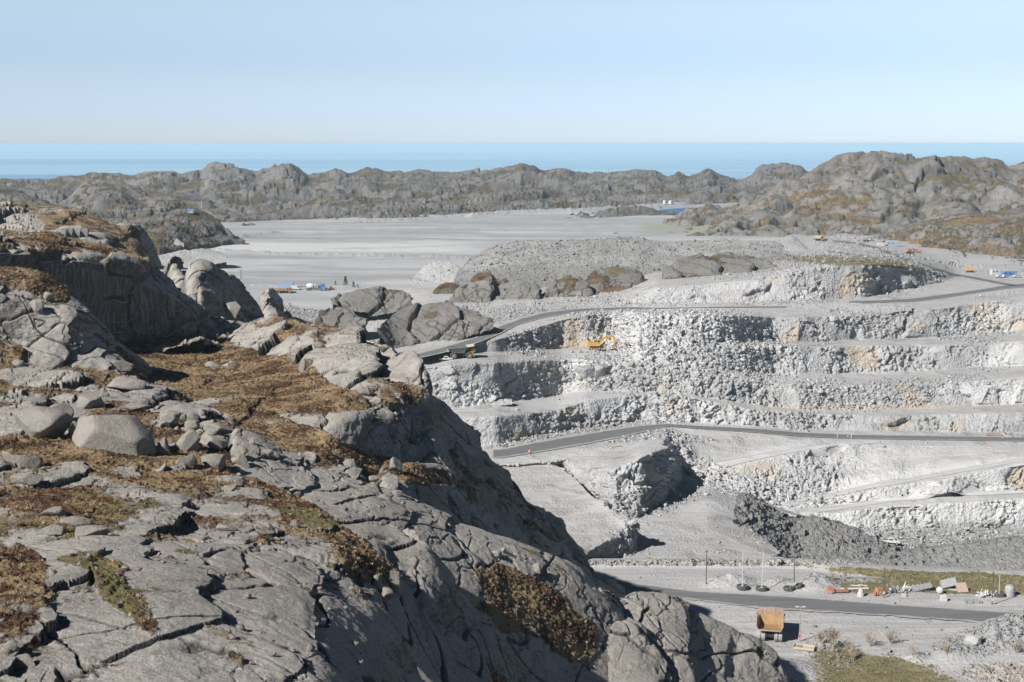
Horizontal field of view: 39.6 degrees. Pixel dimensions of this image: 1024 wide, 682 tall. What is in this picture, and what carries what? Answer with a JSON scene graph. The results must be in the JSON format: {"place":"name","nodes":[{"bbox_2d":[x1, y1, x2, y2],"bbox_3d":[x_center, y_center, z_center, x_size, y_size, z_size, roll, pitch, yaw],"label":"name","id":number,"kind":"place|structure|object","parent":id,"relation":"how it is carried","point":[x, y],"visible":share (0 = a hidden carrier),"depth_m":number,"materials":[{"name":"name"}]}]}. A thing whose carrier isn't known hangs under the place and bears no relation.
{"place":"outdoors","nodes":[
{"label":"outdoors","id":0,"kind":"place"},
{"bbox_2d":[0,184,134,224],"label":"hills","id":1,"kind":"structure","parent":0,"point":[13,194],"depth_m":1411.21,"materials":[{"name":"grey stone"}]},
{"bbox_2d":[0,267,151,382],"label":"hillside","id":2,"kind":"structure","parent":0,"point":[53,336],"depth_m":221.50,"materials":[{"name":"stone"}]},
{"bbox_2d":[30,299,43,314],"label":"boulder","id":3,"kind":"object","parent":2,"relation":"on","point":[37,305],"visible":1,"depth_m":221.01,"materials":[{"name":"stone"}]},
{"bbox_2d":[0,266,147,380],"bbox_3d":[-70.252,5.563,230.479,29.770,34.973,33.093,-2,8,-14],"label":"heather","id":4,"kind":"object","parent":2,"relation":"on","point":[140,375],"visible":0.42,"depth_m":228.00,"materials":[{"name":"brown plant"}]},
{"bbox_2d":[109,360,133,371],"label":"boulder","id":5,"kind":"object","parent":2,"relation":"on","point":[123,366],"visible":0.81,"depth_m":223.02,"materials":[{"name":"stone"}]},
{"bbox_2d":[0,199,161,267],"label":"hillside","id":6,"kind":"structure","parent":0,"point":[78,224],"depth_m":527.66,"materials":[{"name":"stone"}]},
{"bbox_2d":[0,366,236,478],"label":"hillside","id":7,"kind":"structure","parent":0,"point":[152,395],"depth_m":177.12,"materials":[{"name":"stone"}]},
{"bbox_2d":[3,455,43,467],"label":"boulder","id":8,"kind":"object","parent":7,"relation":"on","point":[29,461],"visible":0.76,"depth_m":144.45,"materials":[{"name":"stone"}]},
{"bbox_2d":[14,406,72,437],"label":"boulder","id":9,"kind":"object","parent":7,"relation":"on","point":[39,421],"visible":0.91,"depth_m":157.97,"materials":[{"name":"stone"}]},
{"bbox_2d":[50,403,73,417],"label":"boulder","id":10,"kind":"object","parent":7,"relation":"on","point":[67,408],"visible":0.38,"depth_m":170.33,"materials":[{"name":"stone"}]},
{"bbox_2d":[77,392,104,408],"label":"boulder","id":11,"kind":"object","parent":7,"relation":"on","point":[87,400],"visible":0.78,"depth_m":177.83,"materials":[{"name":"stone"}]},
{"bbox_2d":[72,415,156,455],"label":"boulder","id":12,"kind":"object","parent":7,"relation":"on","point":[128,434],"visible":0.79,"depth_m":154.96,"materials":[{"name":"stone"}]},
{"bbox_2d":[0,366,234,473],"bbox_3d":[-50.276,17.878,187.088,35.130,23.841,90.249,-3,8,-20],"label":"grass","id":13,"kind":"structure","parent":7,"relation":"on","point":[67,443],"depth_m":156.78,"materials":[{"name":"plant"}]},
{"bbox_2d":[107,376,145,389],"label":"boulder","id":14,"kind":"object","parent":7,"relation":"on","point":[125,382],"visible":0.93,"depth_m":197.60,"materials":[{"name":"stone"}]},
{"bbox_2d":[123,402,150,409],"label":"boulder","id":15,"kind":"object","parent":7,"relation":"on","point":[135,406],"visible":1,"depth_m":180.00,"materials":[{"name":"stone"}]},
{"bbox_2d":[156,437,169,453],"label":"boulder","id":16,"kind":"object","parent":7,"relation":"on","point":[162,446],"visible":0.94,"depth_m":157.86,"materials":[{"name":"stone"}]},
{"bbox_2d":[159,410,180,424],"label":"boulder","id":17,"kind":"object","parent":7,"relation":"on","point":[172,417],"visible":1,"depth_m":173.67,"materials":[{"name":"stone"}]},
{"bbox_2d":[175,453,196,467],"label":"boulder","id":18,"kind":"object","parent":7,"relation":"on","point":[189,461],"visible":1,"depth_m":154.23,"materials":[{"name":"stone"}]},
{"bbox_2d":[174,429,199,450],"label":"boulder","id":19,"kind":"object","parent":7,"relation":"on","point":[188,440],"visible":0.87,"depth_m":161.51,"materials":[{"name":"stone"}]},
{"bbox_2d":[184,420,199,431],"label":"boulder","id":20,"kind":"object","parent":7,"relation":"on","point":[191,424],"visible":0.75,"depth_m":172.43,"materials":[{"name":"stone"}]},
{"bbox_2d":[201,453,225,468],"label":"boulder","id":21,"kind":"object","parent":7,"relation":"on","point":[215,461],"visible":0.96,"depth_m":156.37,"materials":[{"name":"stone"}]},
{"bbox_2d":[199,432,228,450],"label":"boulder","id":22,"kind":"object","parent":7,"relation":"on","point":[212,442],"visible":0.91,"depth_m":164.52,"materials":[{"name":"stone"}]},
{"bbox_2d":[203,422,233,433],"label":"boulder","id":23,"kind":"object","parent":7,"relation":"on","point":[219,428],"visible":0.99,"depth_m":171.54,"materials":[{"name":"stone"}]},
{"bbox_2d":[0,231,240,352],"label":"hillside","id":24,"kind":"structure","parent":0,"point":[117,291],"depth_m":283.86,"materials":[{"name":"stone"}]},
{"bbox_2d":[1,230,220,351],"bbox_3d":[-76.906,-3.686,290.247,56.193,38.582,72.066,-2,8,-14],"label":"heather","id":25,"kind":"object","parent":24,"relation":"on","point":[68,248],"visible":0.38,"depth_m":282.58,"materials":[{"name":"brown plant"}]},
{"bbox_2d":[56,178,244,221],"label":"hills","id":26,"kind":"structure","parent":0,"point":[112,196],"depth_m":1649.75,"materials":[{"name":"grey stone"}]},
{"bbox_2d":[162,256,185,290],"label":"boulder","id":27,"kind":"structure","parent":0,"point":[173,267],"depth_m":367.60,"materials":[{"name":"stone"}]},
{"bbox_2d":[132,208,244,254],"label":"hills","id":28,"kind":"structure","parent":0,"point":[197,229],"depth_m":1139.87,"materials":[{"name":"grey stone"}]},
{"bbox_2d":[0,535,425,681],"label":"hillside","id":29,"kind":"structure","parent":0,"point":[110,640],"depth_m":87.01,"materials":[{"name":"stone"}]},
{"bbox_2d":[3,639,19,651],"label":"boulder","id":30,"kind":"object","parent":29,"relation":"on","point":[11,644],"visible":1,"depth_m":74.52,"materials":[{"name":"stone"}]},
{"bbox_2d":[15,653,34,668],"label":"boulder","id":31,"kind":"object","parent":29,"relation":"on","point":[24,661],"visible":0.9,"depth_m":73.95,"materials":[{"name":"stone"}]},
{"bbox_2d":[75,548,194,677],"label":"moss","id":32,"kind":"object","parent":29,"relation":"on","point":[83,559],"visible":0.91,"depth_m":90.49,"materials":[{"name":"green plant"}]},
{"bbox_2d":[0,542,350,635],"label":"grass","id":33,"kind":"structure","parent":29,"relation":"on","point":[141,620],"depth_m":85.90,"materials":[{"name":"plant"}]},
{"bbox_2d":[0,551,382,649],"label":"heather","id":34,"kind":"object","parent":29,"relation":"on","point":[8,587],"visible":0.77,"depth_m":87.54,"materials":[{"name":"brown plant"}]},
{"bbox_2d":[0,535,417,676],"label":"stones","id":35,"kind":"object","parent":29,"relation":"on","point":[310,647],"visible":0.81,"depth_m":90.50,"materials":[{"name":"stone"}]},
{"bbox_2d":[0,369,431,681],"bbox_3d":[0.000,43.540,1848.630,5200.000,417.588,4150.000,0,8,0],"label":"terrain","id":36,"kind":"structure","parent":0,"point":[423,676],"depth_m":471.86,"materials":[{"name":"stone"}]},
{"bbox_2d":[411,261,459,282],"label":"gravel heap","id":37,"kind":"object","parent":36,"relation":"on","point":[423,275],"visible":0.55,"depth_m":835.77,"materials":[{"name":"grey gravel"}]},
{"bbox_2d":[454,237,789,287],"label":"gravel heap","id":38,"kind":"object","parent":36,"relation":"on","point":[559,268],"visible":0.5,"depth_m":817.05,"materials":[{"name":"grey gravel"}]},
{"bbox_2d":[452,236,793,286],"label":"rubble","id":39,"kind":"object","parent":38,"relation":"on","point":[615,240],"visible":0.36,"depth_m":821.54,"materials":[{"name":"grey stone"}]},
{"bbox_2d":[706,238,783,250],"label":"gravel heap","id":40,"kind":"object","parent":36,"relation":"on","point":[776,244],"visible":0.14,"depth_m":917.65,"materials":[{"name":"grey gravel"}]},
{"bbox_2d":[778,235,809,250],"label":"gravel heap","id":41,"kind":"object","parent":36,"relation":"on","point":[790,242],"visible":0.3,"depth_m":942.48,"materials":[{"name":"grey gravel"}]},
{"bbox_2d":[813,233,874,242],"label":"gravel heap","id":42,"kind":"object","parent":36,"relation":"on","point":[846,237],"visible":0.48,"depth_m":1023.21,"materials":[{"name":"grey gravel"}]},
{"bbox_2d":[181,259,263,325],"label":"hillside","id":43,"kind":"structure","parent":0,"point":[212,289],"depth_m":338.58,"materials":[{"name":"stone"}]},
{"bbox_2d":[225,302,240,318],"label":"boulder","id":44,"kind":"object","parent":43,"relation":"on","point":[232,309],"visible":0.98,"depth_m":336.83,"materials":[{"name":"stone"}]},
{"bbox_2d":[0,461,529,681],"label":"hillside","id":45,"kind":"structure","parent":0,"point":[424,606],"depth_m":126.58,"materials":[{"name":"stone"}]},
{"bbox_2d":[9,473,42,485],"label":"boulder","id":46,"kind":"object","parent":45,"relation":"on","point":[30,479],"visible":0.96,"depth_m":133.72,"materials":[{"name":"stone"}]},
{"bbox_2d":[39,524,66,535],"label":"boulder","id":47,"kind":"object","parent":45,"relation":"on","point":[55,530],"visible":1,"depth_m":108.46,"materials":[{"name":"stone"}]},
{"bbox_2d":[41,506,64,516],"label":"boulder","id":48,"kind":"object","parent":45,"relation":"on","point":[59,511],"visible":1,"depth_m":114.38,"materials":[{"name":"stone"}]},
{"bbox_2d":[60,516,92,526],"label":"boulder","id":49,"kind":"object","parent":45,"relation":"on","point":[75,521],"visible":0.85,"depth_m":111.51,"materials":[{"name":"stone"}]},
{"bbox_2d":[75,525,108,537],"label":"boulder","id":50,"kind":"object","parent":45,"relation":"on","point":[84,530],"visible":0.94,"depth_m":107.65,"materials":[{"name":"stone"}]},
{"bbox_2d":[10,474,346,565],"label":"moss","id":51,"kind":"object","parent":45,"relation":"on","point":[228,516],"visible":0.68,"depth_m":127.93,"materials":[{"name":"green plant"}]},
{"bbox_2d":[216,523,237,530],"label":"boulder","id":52,"kind":"object","parent":45,"relation":"on","point":[223,527],"visible":0.96,"depth_m":117.73,"materials":[{"name":"stone"}]},
{"bbox_2d":[2,466,481,673],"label":"stones","id":53,"kind":"object","parent":45,"relation":"on","point":[335,562],"visible":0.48,"depth_m":130.69,"materials":[{"name":"stone"}]},
{"bbox_2d":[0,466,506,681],"bbox_3d":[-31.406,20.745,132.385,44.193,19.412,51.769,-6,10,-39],"label":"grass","id":54,"kind":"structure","parent":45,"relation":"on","point":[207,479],"depth_m":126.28,"materials":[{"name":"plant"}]},
{"bbox_2d":[379,587,393,600],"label":"boulder","id":55,"kind":"object","parent":45,"relation":"on","point":[387,593],"visible":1,"depth_m":115.65,"materials":[{"name":"stone"}]},
{"bbox_2d":[388,570,401,596],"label":"boulder","id":56,"kind":"object","parent":45,"relation":"on","point":[395,582],"visible":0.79,"depth_m":120.14,"materials":[{"name":"stone"}]},
{"bbox_2d":[258,288,307,323],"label":"hillside","id":57,"kind":"structure","parent":0,"point":[270,301],"depth_m":430.45,"materials":[{"name":"stone"}]},
{"bbox_2d":[318,307,367,328],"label":"hill","id":58,"kind":"structure","parent":0,"point":[342,317],"depth_m":621.76,"materials":[{"name":"stone"}]},
{"bbox_2d":[331,286,413,316],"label":"hill","id":59,"kind":"structure","parent":0,"point":[376,301],"depth_m":688.83,"materials":[{"name":"stone"}]},
{"bbox_2d":[123,316,629,594],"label":"hillside","id":60,"kind":"structure","parent":0,"point":[429,427],"depth_m":231.35,"materials":[{"name":"stone"}]},
{"bbox_2d":[121,316,427,472],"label":"grass","id":61,"kind":"structure","parent":60,"relation":"on","point":[243,409],"depth_m":229.07,"materials":[{"name":"plant"}]},
{"bbox_2d":[0,162,807,225],"bbox_3d":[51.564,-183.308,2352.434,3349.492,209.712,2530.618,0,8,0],"label":"hills","id":62,"kind":"structure","parent":0,"point":[288,191],"depth_m":2390.76,"materials":[{"name":"grey stone"}]},
{"bbox_2d":[377,301,493,348],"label":"hill","id":63,"kind":"structure","parent":0,"point":[415,324],"depth_m":588.01,"materials":[{"name":"stone"}]},
{"bbox_2d":[433,282,458,293],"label":"hill","id":64,"kind":"structure","parent":0,"point":[447,288],"depth_m":767.07,"materials":[{"name":"stone"}]},
{"bbox_2d":[299,187,656,219],"bbox_3d":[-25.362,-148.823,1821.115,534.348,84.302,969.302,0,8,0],"label":"hills","id":65,"kind":"structure","parent":0,"point":[523,198],"depth_m":1876.38,"materials":[{"name":"grey stone"}]},
{"bbox_2d":[226,428,747,681],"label":"hillside","id":66,"kind":"structure","parent":0,"point":[467,559],"depth_m":168.40,"materials":[{"name":"stone"}]},
{"bbox_2d":[235,453,249,467],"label":"boulder","id":67,"kind":"object","parent":66,"relation":"on","point":[241,459],"visible":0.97,"depth_m":160.50,"materials":[{"name":"stone"}]},
{"bbox_2d":[259,441,721,680],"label":"stones","id":68,"kind":"object","parent":66,"relation":"on","point":[404,502],"visible":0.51,"depth_m":171.91,"materials":[{"name":"stone"}]},
{"bbox_2d":[474,562,601,664],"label":"grass","id":69,"kind":"structure","parent":66,"relation":"on","point":[526,596],"depth_m":168.76,"materials":[{"name":"plant"}]},
{"bbox_2d":[482,550,597,659],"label":"heather","id":70,"kind":"object","parent":66,"relation":"on","point":[545,622],"visible":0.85,"depth_m":168.52,"materials":[{"name":"brown plant"}]},
{"bbox_2d":[159,202,819,309],"bbox_3d":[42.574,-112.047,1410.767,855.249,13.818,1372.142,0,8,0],"label":"tailings flat","id":71,"kind":"structure","parent":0,"point":[379,251],"depth_m":1207.08,"materials":[{"name":"grey sand"}]},
{"bbox_2d":[158,249,226,267],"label":"gravel heap","id":72,"kind":"object","parent":71,"relation":"on","point":[189,257],"visible":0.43,"depth_m":932.19,"materials":[{"name":"grey gravel"}]},
{"bbox_2d":[445,270,541,302],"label":"hill","id":73,"kind":"structure","parent":0,"point":[487,286],"depth_m":722.73,"materials":[{"name":"stone"}]},
{"bbox_2d":[377,460,626,598],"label":"hillside","id":74,"kind":"structure","parent":0,"point":[451,498],"depth_m":207.94,"materials":[{"name":"stone"}]},
{"bbox_2d":[389,457,402,471],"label":"boulder","id":75,"kind":"object","parent":74,"relation":"on","point":[396,464],"visible":0.93,"depth_m":186.90,"materials":[{"name":"stone"}]},
{"bbox_2d":[0,150,1023,179],"bbox_3d":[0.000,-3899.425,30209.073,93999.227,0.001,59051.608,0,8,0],"label":"sea","id":76,"kind":"structure","parent":0,"point":[735,164],"depth_m":24808.47,"materials":[{"name":"liquid"}]},
{"bbox_2d":[0,0,1023,150],"label":"sky","id":77,"kind":"structure","parent":0,"point":[76,75],"materials":[{"name":"blue"}]},
{"bbox_2d":[541,275,593,297],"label":"hill","id":78,"kind":"structure","parent":0,"point":[567,286],"depth_m":719.46,"materials":[{"name":"stone"}]},
{"bbox_2d":[501,463,639,557],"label":"quarry ledge","id":79,"kind":"object","parent":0,"point":[595,527],"visible":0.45,"depth_m":429.22,"materials":[{"name":"grey stone"}]},
{"bbox_2d":[417,306,787,356],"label":"haul road","id":80,"kind":"structure","parent":0,"point":[495,331],"depth_m":610.96,"materials":[{"name":"grey gravel"}]},
{"bbox_2d":[447,344,474,358],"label":"dump truck","id":81,"kind":"object","parent":80,"relation":"on","point":[455,351],"visible":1,"depth_m":547.73,"materials":[{"name":"metal"}]},
{"bbox_2d":[586,267,646,294],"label":"hill","id":82,"kind":"structure","parent":0,"point":[609,279],"depth_m":737.67,"materials":[{"name":"stone"}]},
{"bbox_2d":[245,235,1023,557],"bbox_3d":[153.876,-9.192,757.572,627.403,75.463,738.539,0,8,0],"label":"quarry ground","id":83,"kind":"structure","parent":0,"point":[607,471],"depth_m":561.02,"materials":[{"name":"grey stone"}]},
{"bbox_2d":[486,398,511,405],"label":"gravel heap","id":84,"kind":"object","parent":83,"relation":"on","point":[499,402],"visible":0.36,"depth_m":535.83,"materials":[{"name":"gravel"}]},
{"bbox_2d":[587,335,615,349],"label":"excavator","id":85,"kind":"object","parent":83,"relation":"on","point":[595,345],"visible":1,"depth_m":592.44,"materials":[{"name":"yellow metal"}]},
{"bbox_2d":[373,238,1023,554],"bbox_3d":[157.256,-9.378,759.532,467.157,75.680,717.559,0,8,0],"label":"rubble","id":86,"kind":"object","parent":83,"relation":"on","point":[649,487],"visible":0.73,"depth_m":576.53,"materials":[{"name":"grey stone"}]},
{"bbox_2d":[574,365,594,378],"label":"boulder","id":87,"kind":"object","parent":86,"relation":"on","point":[585,372],"visible":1,"depth_m":563.03,"materials":[{"name":"grey stone"}]},
{"bbox_2d":[594,364,605,379],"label":"boulder","id":88,"kind":"object","parent":86,"relation":"on","point":[599,370],"visible":1,"depth_m":562.69,"materials":[{"name":"stone"}]},
{"bbox_2d":[691,441,877,477],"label":"track","id":89,"kind":"structure","parent":83,"relation":"on","point":[813,452],"depth_m":523.08,"materials":[{"name":"grey gravel"}]},
{"bbox_2d":[787,302,911,313],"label":"gravel heap","id":90,"kind":"object","parent":83,"relation":"on","point":[886,308],"visible":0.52,"depth_m":642.46,"materials":[{"name":"grey gravel"}]},
{"bbox_2d":[733,492,1023,569],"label":"rubble heap","id":91,"kind":"object","parent":83,"relation":"on","point":[814,537],"visible":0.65,"depth_m":411.56,"materials":[{"name":"grey gravel"}]},
{"bbox_2d":[768,458,1022,517],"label":"track","id":92,"kind":"structure","parent":83,"relation":"on","point":[789,513],"depth_m":507.85,"materials":[{"name":"grey gravel"}]},
{"bbox_2d":[602,590,793,681],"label":"rock","id":93,"kind":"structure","parent":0,"point":[636,642],"depth_m":190.22,"materials":[{"name":"stone"}]},
{"bbox_2d":[662,252,778,278],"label":"hill","id":94,"kind":"structure","parent":0,"point":[700,264],"depth_m":735.04,"materials":[{"name":"stone"}]},
{"bbox_2d":[493,424,1023,457],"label":"haul road","id":95,"kind":"structure","parent":0,"point":[563,442],"depth_m":534.90,"materials":[{"name":"grey gravel"}]},
{"bbox_2d":[588,558,1023,681],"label":"ground","id":96,"kind":"structure","parent":0,"point":[728,578],"depth_m":347.77,"materials":[{"name":"grey gravel"}]},
{"bbox_2d":[756,607,784,641],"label":"dump truck","id":97,"kind":"object","parent":96,"relation":"on","point":[770,621],"visible":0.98,"depth_m":334.33,"materials":[{"name":"metal"}]},
{"bbox_2d":[793,643,815,651],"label":"crate lid","id":98,"kind":"object","parent":96,"relation":"on","point":[800,646],"visible":1,"depth_m":325.44,"materials":[{"name":"brown wood"}]},
{"bbox_2d":[588,557,1023,681],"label":"rubble","id":99,"kind":"object","parent":96,"relation":"on","point":[839,561],"visible":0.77,"depth_m":331.38,"materials":[{"name":"grey stone"}]},
{"bbox_2d":[823,624,842,648],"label":"shrub","id":100,"kind":"object","parent":96,"relation":"on","point":[834,634],"visible":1,"depth_m":324.73,"materials":[{"name":"beige plant"}]},
{"bbox_2d":[649,557,1023,681],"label":"grass","id":101,"kind":"structure","parent":96,"relation":"on","point":[972,573],"depth_m":364.79,"materials":[{"name":"green plant"}]},
{"bbox_2d":[887,582,908,593],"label":"scrap heap","id":102,"kind":"object","parent":96,"relation":"on","point":[898,589],"visible":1,"depth_m":364.87,"materials":[{"name":"metal"}]},
{"bbox_2d":[940,577,956,587],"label":"metal sheet","id":103,"kind":"object","parent":96,"relation":"on","point":[949,582],"visible":0.98,"depth_m":369.39,"materials":[{"name":"grey paint"}]},
{"bbox_2d":[963,634,982,646],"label":"boulder","id":104,"kind":"object","parent":96,"relation":"on","point":[974,640],"visible":0.84,"depth_m":326.52,"materials":[{"name":"white stone"}]},
{"bbox_2d":[983,626,1002,642],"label":"boulder","id":105,"kind":"object","parent":96,"relation":"on","point":[993,634],"visible":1,"depth_m":327.62,"materials":[{"name":"grey stone"}]},
{"bbox_2d":[601,579,1016,622],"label":"haul road","id":106,"kind":"structure","parent":0,"point":[811,604],"depth_m":354.39,"materials":[{"name":"grey asphalt"}]},
{"bbox_2d":[613,150,1023,236],"bbox_3d":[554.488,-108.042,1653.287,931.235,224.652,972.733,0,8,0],"label":"mountain","id":107,"kind":"structure","parent":0,"point":[870,193],"depth_m":1468.96,"materials":[{"name":"grey stone"}]},
{"bbox_2d":[798,477,1023,515],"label":"track","id":108,"kind":"structure","parent":0,"point":[970,490],"depth_m":499.31,"materials":[{"name":"grey gravel"}]},
{"bbox_2d":[832,239,1015,284],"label":"haul road","id":109,"kind":"structure","parent":0,"point":[887,251],"depth_m":784.03,"materials":[{"name":"grey gravel"}]},
{"bbox_2d":[849,283,1023,302],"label":"haul road","id":110,"kind":"structure","parent":0,"point":[953,294],"depth_m":685.79,"materials":[{"name":"grey gravel"}]},
{"bbox_2d":[874,208,1023,261],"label":"hills","id":111,"kind":"structure","parent":0,"point":[1000,226],"depth_m":1033.88,"materials":[{"name":"grey stone"}]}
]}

